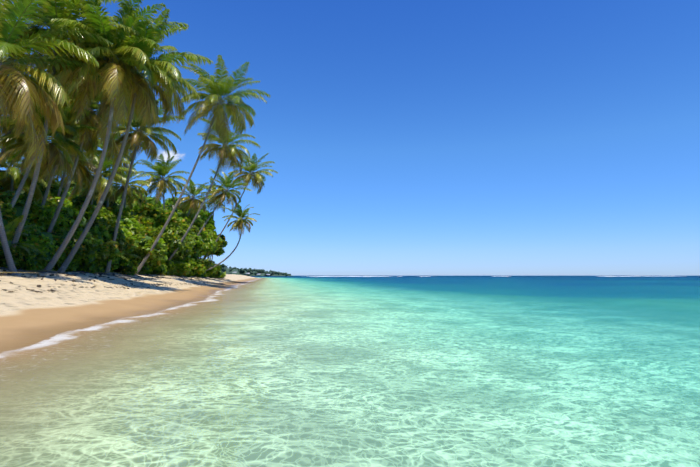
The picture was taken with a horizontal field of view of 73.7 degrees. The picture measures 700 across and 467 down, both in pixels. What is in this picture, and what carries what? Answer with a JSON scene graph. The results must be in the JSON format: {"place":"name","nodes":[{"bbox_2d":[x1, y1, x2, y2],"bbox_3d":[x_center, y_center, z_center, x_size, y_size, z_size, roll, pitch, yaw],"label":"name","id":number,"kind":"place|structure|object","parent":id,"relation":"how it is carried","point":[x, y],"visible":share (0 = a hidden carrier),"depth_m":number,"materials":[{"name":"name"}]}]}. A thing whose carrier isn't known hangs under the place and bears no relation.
{"place":"outdoors","nodes":[
{"label":"outdoors","id":0,"kind":"place"},
{"bbox_2d":[0,269,260,353],"bbox_3d":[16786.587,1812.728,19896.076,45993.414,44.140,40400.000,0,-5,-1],"label":"beach sand","id":1,"kind":"structure","parent":0,"point":[28,318],"depth_m":20.43,"materials":[{"name":"beige sand"}]},
{"bbox_2d":[0,226,23,267],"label":"beach shrub","id":2,"kind":"object","parent":1,"relation":"on","point":[17,255],"visible":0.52,"depth_m":27.86,"materials":[{"name":"green plant"}]},
{"bbox_2d":[0,201,38,247],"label":"bush","id":3,"kind":"object","parent":1,"relation":"on","point":[8,212],"visible":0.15,"depth_m":30.66,"materials":[{"name":"green plant"}]},
{"bbox_2d":[9,218,31,245],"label":"broadleaf tree","id":4,"kind":"object","parent":1,"relation":"on","point":[23,236],"visible":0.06,"depth_m":31.25,"materials":[{"name":"green plant"}]},
{"bbox_2d":[2,215,39,256],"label":"young palm","id":5,"kind":"object","parent":1,"relation":"on","point":[11,226],"visible":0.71,"depth_m":28.52,"materials":[{"name":"green plant"}]},
{"bbox_2d":[0,138,57,201],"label":"coconut palm","id":6,"kind":"object","parent":1,"relation":"on","point":[13,176],"visible":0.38,"depth_m":40.66,"materials":[{"name":"green plant"}]},
{"bbox_2d":[0,190,61,232],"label":"bush","id":7,"kind":"object","parent":1,"relation":"on","point":[41,216],"visible":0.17,"depth_m":35.88,"materials":[{"name":"green plant"}]},
{"bbox_2d":[15,247,49,271],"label":"beach shrub","id":8,"kind":"object","parent":1,"relation":"on","point":[33,259],"visible":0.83,"depth_m":30.54,"materials":[{"name":"green plant"}]},
{"bbox_2d":[0,72,76,181],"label":"coconut palm","id":9,"kind":"object","parent":1,"relation":"on","point":[11,130],"visible":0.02,"depth_m":34.66,"materials":[{"name":"green plant"}]},
{"bbox_2d":[9,173,68,202],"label":"broadleaf tree","id":10,"kind":"object","parent":1,"relation":"on","point":[54,189],"visible":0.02,"depth_m":47.44,"materials":[{"name":"green plant"}]},
{"bbox_2d":[24,222,58,254],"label":"bush","id":11,"kind":"object","parent":1,"relation":"on","point":[46,243],"visible":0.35,"depth_m":32.95,"materials":[{"name":"green plant"}]},
{"bbox_2d":[0,95,98,206],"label":"coconut palm","id":12,"kind":"object","parent":1,"relation":"on","point":[56,156],"visible":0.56,"depth_m":33.09,"materials":[{"name":"green plant"}]},
{"bbox_2d":[46,252,65,269],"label":"beach shrub","id":13,"kind":"object","parent":1,"relation":"on","point":[50,256],"visible":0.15,"depth_m":33.31,"materials":[{"name":"green plant"}]},
{"bbox_2d":[0,0,113,275],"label":"coconut palm","id":14,"kind":"object","parent":1,"relation":"on","point":[16,92],"visible":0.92,"depth_m":25.37,"materials":[{"name":"green plant"}]},
{"bbox_2d":[37,195,85,228],"bbox_3d":[-27.858,0.092,45.000,7.307,7.567,8.035,0,-5,-1],"label":"bush","id":15,"kind":"object","parent":1,"relation":"on","point":[50,199],"visible":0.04,"depth_m":43.20,"materials":[{"name":"green plant"}]},
{"bbox_2d":[52,234,80,271],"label":"beach shrub","id":16,"kind":"object","parent":1,"relation":"on","point":[72,266],"visible":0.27,"depth_m":35.79,"materials":[{"name":"green plant"}]},
{"bbox_2d":[50,204,84,230],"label":"bush","id":17,"kind":"object","parent":1,"relation":"on","point":[68,220],"visible":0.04,"depth_m":39.50,"materials":[{"name":"green plant"}]},
{"bbox_2d":[37,135,103,200],"bbox_3d":[-27.878,-3.857,46.609,7.753,15.203,8.190,0,-5,-1],"label":"coconut palm","id":18,"kind":"object","parent":1,"relation":"on","point":[84,172],"visible":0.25,"depth_m":46.67,"materials":[{"name":"green plant"}]},
{"bbox_2d":[1,0,140,247],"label":"coconut palm","id":19,"kind":"object","parent":1,"relation":"on","point":[54,8],"visible":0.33,"depth_m":28.64,"materials":[{"name":"green plant"}]},
{"bbox_2d":[48,227,97,262],"bbox_3d":[-22.109,1.369,36.176,4.589,3.861,3.626,0,-5,-1],"label":"bush","id":20,"kind":"object","parent":1,"relation":"on","point":[86,248],"visible":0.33,"depth_m":35.89,"materials":[{"name":"green plant"}]},
{"bbox_2d":[38,84,115,207],"bbox_3d":[-22.577,-5.528,37.318,8.453,17.209,7.850,0,-5,-1],"label":"coconut palm","id":21,"kind":"object","parent":1,"relation":"on","point":[90,153],"visible":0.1,"depth_m":38.04,"materials":[{"name":"green plant"}]},
{"bbox_2d":[57,179,103,192],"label":"broadleaf tree","id":22,"kind":"object","parent":1,"relation":"on","point":[73,184],"visible":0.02,"depth_m":66.88,"materials":[{"name":"green plant"}]},
{"bbox_2d":[67,187,94,207],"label":"broadleaf tree","id":23,"kind":"object","parent":1,"relation":"on","point":[76,201],"visible":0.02,"depth_m":53.19,"materials":[{"name":"green plant"}]},
{"bbox_2d":[35,60,140,232],"bbox_3d":[-20.512,-5.024,36.077,8.188,16.199,8.399,0,-5,-1],"label":"coconut palm","id":24,"kind":"object","parent":1,"relation":"on","point":[83,143],"visible":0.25,"depth_m":36.07,"materials":[{"name":"green plant"}]},
{"bbox_2d":[69,227,109,261],"bbox_3d":[-22.798,1.444,39.139,4.431,4.314,3.996,-3,-6,32],"label":"bush","id":25,"kind":"object","parent":1,"relation":"on","point":[102,248],"visible":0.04,"depth_m":39.28,"materials":[{"name":"green plant"}]},
{"bbox_2d":[76,252,103,273],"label":"beach shrub","id":26,"kind":"object","parent":1,"relation":"on","point":[88,264],"visible":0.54,"depth_m":38.31,"materials":[{"name":"green plant"}]},
{"bbox_2d":[0,267,189,279],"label":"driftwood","id":27,"kind":"object","parent":1,"relation":"on","point":[77,273],"visible":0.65,"depth_m":32.98,"materials":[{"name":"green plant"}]},
{"bbox_2d":[75,204,126,229],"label":"bush","id":28,"kind":"object","parent":1,"relation":"on","point":[109,216],"visible":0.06,"depth_m":48.33,"materials":[{"name":"green plant"}]},
{"bbox_2d":[95,258,110,271],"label":"beach shrub","id":29,"kind":"object","parent":1,"relation":"on","point":[102,263],"visible":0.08,"depth_m":41.61,"materials":[{"name":"green plant"}]},
{"bbox_2d":[68,152,138,204],"bbox_3d":[-28.399,-2.787,52.136,7.513,14.397,7.370,-4,-7,40],"label":"coconut palm","id":30,"kind":"object","parent":1,"relation":"on","point":[102,182],"visible":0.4,"depth_m":52.17,"materials":[{"name":"green plant"}]},
{"bbox_2d":[79,226,129,261],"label":"young palm","id":31,"kind":"object","parent":1,"relation":"on","point":[109,242],"visible":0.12,"depth_m":40.66,"materials":[{"name":"green plant"}]},
{"bbox_2d":[82,218,128,262],"bbox_3d":[-22.762,1.164,42.717,4.197,5.419,5.886,4,-7,-38],"label":"bush","id":32,"kind":"object","parent":1,"relation":"on","point":[119,247],"visible":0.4,"depth_m":42.05,"materials":[{"name":"green plant"}]},
{"bbox_2d":[94,193,119,208],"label":"bush","id":33,"kind":"object","parent":1,"relation":"on","point":[104,204],"visible":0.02,"depth_m":60.45,"materials":[{"name":"green plant"}]},
{"bbox_2d":[28,0,188,271],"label":"coconut palm","id":34,"kind":"object","parent":1,"relation":"on","point":[124,50],"visible":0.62,"depth_m":29.05,"materials":[{"name":"green plant"}]},
{"bbox_2d":[85,124,140,209],"bbox_3d":[-28.834,-4.196,55.355,8.324,17.651,7.112,0,-5,-1],"label":"coconut palm","id":35,"kind":"object","parent":1,"relation":"on","point":[99,152],"visible":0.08,"depth_m":55.73,"materials":[{"name":"green plant"}]},
{"bbox_2d":[0,268,245,292],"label":"beach debris","id":36,"kind":"object","parent":1,"relation":"on","point":[38,275],"visible":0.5,"depth_m":33.18,"materials":[{"name":"brown plant"}]},
{"bbox_2d":[111,228,138,270],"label":"bush","id":37,"kind":"object","parent":1,"relation":"on","point":[132,242],"visible":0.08,"depth_m":48.00,"materials":[{"name":"green plant"}]},
{"bbox_2d":[93,161,158,209],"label":"coconut palm","id":38,"kind":"object","parent":1,"relation":"on","point":[129,197],"visible":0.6,"depth_m":60.80,"materials":[{"name":"green plant"}]},
{"bbox_2d":[106,206,145,252],"bbox_3d":[-28.121,0.783,55.024,9.461,7.843,9.077,0,-5,-1],"label":"bush","id":39,"kind":"object","parent":1,"relation":"on","point":[127,221],"visible":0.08,"depth_m":53.64,"materials":[{"name":"green plant"}]},
{"bbox_2d":[114,190,137,210],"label":"broadleaf tree","id":40,"kind":"object","parent":1,"relation":"on","point":[118,202],"visible":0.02,"depth_m":66.23,"materials":[{"name":"green plant"}]},
{"bbox_2d":[111,240,140,263],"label":"bush","id":41,"kind":"object","parent":1,"relation":"on","point":[135,256],"visible":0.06,"depth_m":47.60,"materials":[{"name":"green plant"}]},
{"bbox_2d":[115,253,137,275],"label":"beach shrub","id":42,"kind":"object","parent":1,"relation":"on","point":[124,265],"visible":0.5,"depth_m":47.70,"materials":[{"name":"green plant"}]},
{"bbox_2d":[117,205,151,226],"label":"broadleaf tree","id":43,"kind":"object","parent":1,"relation":"on","point":[143,220],"visible":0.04,"depth_m":60.49,"materials":[{"name":"green plant"}]},
{"bbox_2d":[57,0,213,272],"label":"coconut palm","id":44,"kind":"object","parent":1,"relation":"on","point":[168,99],"visible":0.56,"depth_m":31.65,"materials":[{"name":"green plant"}]},
{"bbox_2d":[130,253,150,273],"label":"beach shrub","id":45,"kind":"object","parent":1,"relation":"on","point":[145,268],"visible":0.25,"depth_m":52.64,"materials":[{"name":"green plant"}]},
{"bbox_2d":[100,95,183,273],"bbox_3d":[-19.076,-4.421,42.653,7.653,16.734,7.779,0,-5,-1],"label":"coconut palm","id":46,"kind":"object","parent":1,"relation":"on","point":[136,138],"visible":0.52,"depth_m":42.35,"materials":[{"name":"green plant"}]},
{"bbox_2d":[133,191,153,205],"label":"bush","id":47,"kind":"object","parent":1,"relation":"on","point":[145,203],"visible":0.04,"depth_m":74.89,"materials":[{"name":"green plant"}]},
{"bbox_2d":[141,263,152,274],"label":"beach shrub","id":48,"kind":"object","parent":1,"relation":"on","point":[149,272],"visible":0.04,"depth_m":56.08,"materials":[{"name":"green plant"}]},
{"bbox_2d":[128,227,168,264],"bbox_3d":[-22.509,2.067,52.311,4.810,5.492,4.724,-3,-6,29],"label":"bush","id":49,"kind":"object","parent":1,"relation":"on","point":[146,240],"visible":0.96,"depth_m":51.39,"materials":[{"name":"green plant"}]},
{"bbox_2d":[131,226,167,268],"bbox_3d":[-25.830,1.957,56.028,6.712,5.922,6.642,0,-5,-1],"label":"bush","id":50,"kind":"object","parent":1,"relation":"on","point":[157,263],"visible":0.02,"depth_m":56.61,"materials":[{"name":"green plant"}]},
{"bbox_2d":[132,204,168,228],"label":"bush","id":51,"kind":"object","parent":1,"relation":"on","point":[155,214],"visible":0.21,"depth_m":64.13,"materials":[{"name":"green plant"}]},
{"bbox_2d":[144,196,166,207],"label":"bush","id":52,"kind":"object","parent":1,"relation":"on","point":[151,200],"depth_m":81.10,"materials":[{"name":"green plant"}]},
{"bbox_2d":[150,264,166,274],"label":"beach shrub","id":53,"kind":"object","parent":1,"relation":"on","point":[160,271],"visible":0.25,"depth_m":58.33,"materials":[{"name":"green plant"}]},
{"bbox_2d":[152,249,167,272],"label":"bush","id":54,"kind":"object","parent":1,"relation":"on","point":[158,268],"visible":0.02,"depth_m":58.13,"materials":[{"name":"green plant"}]},
{"bbox_2d":[134,154,188,209],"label":"coconut palm","id":55,"kind":"object","parent":1,"relation":"on","point":[162,184],"visible":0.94,"depth_m":70.02,"materials":[{"name":"green plant"}]},
{"bbox_2d":[159,264,175,275],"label":"beach shrub","id":56,"kind":"object","parent":1,"relation":"on","point":[173,268],"visible":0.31,"depth_m":61.15,"materials":[{"name":"green plant"}]},
{"bbox_2d":[155,225,185,274],"bbox_3d":[-24.683,2.235,61.564,5.796,6.741,6.314,-4,-7,41],"label":"bush","id":57,"kind":"object","parent":1,"relation":"on","point":[172,241],"visible":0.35,"depth_m":60.73,"materials":[{"name":"green plant"}]},
{"bbox_2d":[162,209,179,228],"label":"bush","id":58,"kind":"object","parent":1,"relation":"on","point":[174,219],"visible":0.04,"depth_m":67.93,"materials":[{"name":"green plant"}]},
{"bbox_2d":[165,203,177,211],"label":"bush","id":59,"kind":"object","parent":1,"relation":"on","point":[169,205],"depth_m":88.05,"materials":[{"name":"green plant"}]},
{"bbox_2d":[165,207,180,228],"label":"bush","id":60,"kind":"object","parent":1,"relation":"on","point":[167,208],"depth_m":74.59,"materials":[{"name":"green plant"}]},
{"bbox_2d":[167,250,184,266],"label":"bush","id":61,"kind":"object","parent":1,"relation":"on","point":[177,255],"visible":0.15,"depth_m":63.70,"materials":[{"name":"green plant"}]},
{"bbox_2d":[165,197,191,213],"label":"broadleaf tree","id":62,"kind":"object","parent":1,"relation":"on","point":[170,200],"visible":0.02,"depth_m":94.32,"materials":[{"name":"green plant"}]},
{"bbox_2d":[170,225,192,275],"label":"bush","id":63,"kind":"object","parent":1,"relation":"on","point":[185,268],"visible":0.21,"depth_m":65.66,"materials":[{"name":"green plant"}]},
{"bbox_2d":[178,214,192,224],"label":"bush","id":64,"kind":"object","parent":1,"relation":"on","point":[188,220],"depth_m":83.72,"materials":[{"name":"green plant"}]},
{"bbox_2d":[176,210,196,224],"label":"bush","id":65,"kind":"object","parent":1,"relation":"on","point":[178,212],"visible":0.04,"depth_m":87.69,"materials":[{"name":"green plant"}]},
{"bbox_2d":[177,217,199,234],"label":"bush","id":66,"kind":"object","parent":1,"relation":"on","point":[194,228],"visible":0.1,"depth_m":79.92,"materials":[{"name":"green plant"}]},
{"bbox_2d":[183,226,194,261],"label":"broadleaf tree","id":67,"kind":"object","parent":1,"relation":"on","point":[186,228],"depth_m":77.61,"materials":[{"name":"green plant"}]},
{"bbox_2d":[186,232,194,249],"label":"bush","id":68,"kind":"object","parent":1,"relation":"on","point":[191,240],"visible":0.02,"depth_m":69.24,"materials":[{"name":"green plant"}]},
{"bbox_2d":[173,179,214,218],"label":"coconut palm","id":69,"kind":"object","parent":1,"relation":"on","point":[193,200],"visible":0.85,"depth_m":84.88,"materials":[{"name":"green plant"}]},
{"bbox_2d":[182,234,205,274],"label":"bush","id":70,"kind":"object","parent":1,"relation":"on","point":[198,247],"visible":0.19,"depth_m":73.67,"materials":[{"name":"green plant"}]},
{"bbox_2d":[186,233,207,273],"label":"bush","id":71,"kind":"object","parent":1,"relation":"on","point":[201,261],"visible":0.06,"depth_m":79.78,"materials":[{"name":"green plant"}]},
{"bbox_2d":[192,215,207,233],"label":"bush","id":72,"kind":"object","parent":1,"relation":"on","point":[199,223],"visible":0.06,"depth_m":91.67,"materials":[{"name":"green plant"}]},
{"bbox_2d":[135,55,270,273],"bbox_3d":[-15.461,-7.059,52.706,13.267,23.925,10.020,-3,-6,28],"label":"coconut palm","id":73,"kind":"object","parent":1,"relation":"on","point":[220,89],"visible":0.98,"depth_m":51.48,"materials":[{"name":"green plant"}]},
{"bbox_2d":[192,256,214,267],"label":"bush","id":74,"kind":"object","parent":1,"relation":"on","point":[194,257],"visible":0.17,"depth_m":81.68,"materials":[{"name":"green plant"}]},
{"bbox_2d":[191,207,216,263],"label":"bush","id":75,"kind":"object","parent":1,"relation":"on","point":[205,217],"visible":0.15,"depth_m":98.66,"materials":[{"name":"green plant"}]},
{"bbox_2d":[197,240,210,258],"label":"bush","id":76,"kind":"object","parent":1,"relation":"on","point":[206,250],"visible":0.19,"depth_m":83.72,"materials":[{"name":"green plant"}]},
{"bbox_2d":[199,231,215,256],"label":"broadleaf tree","id":77,"kind":"object","parent":1,"relation":"on","point":[205,236],"visible":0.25,"depth_m":86.76,"materials":[{"name":"green plant"}]},
{"bbox_2d":[199,231,216,275],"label":"bush","id":78,"kind":"object","parent":1,"relation":"on","point":[211,238],"visible":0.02,"depth_m":93.44,"materials":[{"name":"green plant"}]},
{"bbox_2d":[198,240,219,273],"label":"broadleaf tree","id":79,"kind":"object","parent":1,"relation":"on","point":[213,270],"visible":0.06,"depth_m":90.03,"materials":[{"name":"green plant"}]},
{"bbox_2d":[195,176,231,224],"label":"coconut palm","id":80,"kind":"object","parent":1,"relation":"on","point":[211,204],"visible":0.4,"depth_m":100.39,"materials":[{"name":"green plant"}]},
{"bbox_2d":[168,118,259,259],"bbox_3d":[-18.368,-4.822,63.250,11.906,21.586,8.915,-3,-6,29],"label":"coconut palm","id":81,"kind":"object","parent":1,"relation":"on","point":[228,154],"visible":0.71,"depth_m":62.40,"materials":[{"name":"green plant"}]},
{"bbox_2d":[205,228,222,274],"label":"bush","id":82,"kind":"object","parent":1,"relation":"on","point":[215,237],"visible":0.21,"depth_m":96.32,"materials":[{"name":"green plant"}]},
{"bbox_2d":[207,234,224,259],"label":"broadleaf tree","id":83,"kind":"object","parent":1,"relation":"on","point":[222,236],"visible":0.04,"depth_m":104.93,"materials":[{"name":"green plant"}]},
{"bbox_2d":[209,240,227,276],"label":"broadleaf tree","id":84,"kind":"object","parent":1,"relation":"on","point":[220,251],"visible":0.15,"depth_m":99.76,"materials":[{"name":"green plant"}]},
{"bbox_2d":[220,271,225,278],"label":"beach shrub","id":85,"kind":"object","parent":1,"relation":"on","point":[223,275],"visible":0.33,"depth_m":104.41,"materials":[{"name":"green plant"}]},
{"bbox_2d":[197,169,251,235],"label":"coconut palm","id":86,"kind":"object","parent":1,"relation":"on","point":[226,181],"visible":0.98,"depth_m":78.28,"materials":[{"name":"green plant"}]},
{"bbox_2d":[205,203,259,271],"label":"coconut palm","id":87,"kind":"object","parent":1,"relation":"on","point":[241,214],"visible":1,"depth_m":87.65,"materials":[{"name":"green plant"}]},
{"bbox_2d":[204,153,277,259],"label":"coconut palm","id":88,"kind":"object","parent":1,"relation":"on","point":[251,166],"visible":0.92,"depth_m":92.40,"materials":[{"name":"green plant"}]},
{"bbox_2d":[158,151,178,160],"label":"cloud","id":89,"kind":"structure","parent":0,"point":[165,154],"depth_m":6090.95,"materials":[{"name":"white"}]},
{"bbox_2d":[219,264,291,275],"bbox_3d":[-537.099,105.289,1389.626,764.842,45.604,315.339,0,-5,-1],"label":"distant headland","id":90,"kind":"structure","parent":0,"point":[247,272],"depth_m":1275.12,"materials":[{"name":"green plant"}]},
{"bbox_2d":[0,276,699,466],"bbox_3d":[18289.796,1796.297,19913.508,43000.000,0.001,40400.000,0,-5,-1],"label":"sea water","id":91,"kind":"structure","parent":0,"point":[460,371],"depth_m":6.95,"materials":[{"name":"teal liquid"}]},
{"bbox_2d":[309,276,629,276],"bbox_3d":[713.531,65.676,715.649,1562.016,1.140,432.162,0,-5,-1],"label":"breaking waves","id":92,"kind":"object","parent":91,"relation":"on","point":[424,276],"visible":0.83,"depth_m":639.95,"materials":[{"name":"white liquid"}]},
{"bbox_2d":[0,0,699,275],"label":"sky","id":93,"kind":"structure","parent":0,"point":[402,137],"materials":[{"name":"blue"}]}
]}

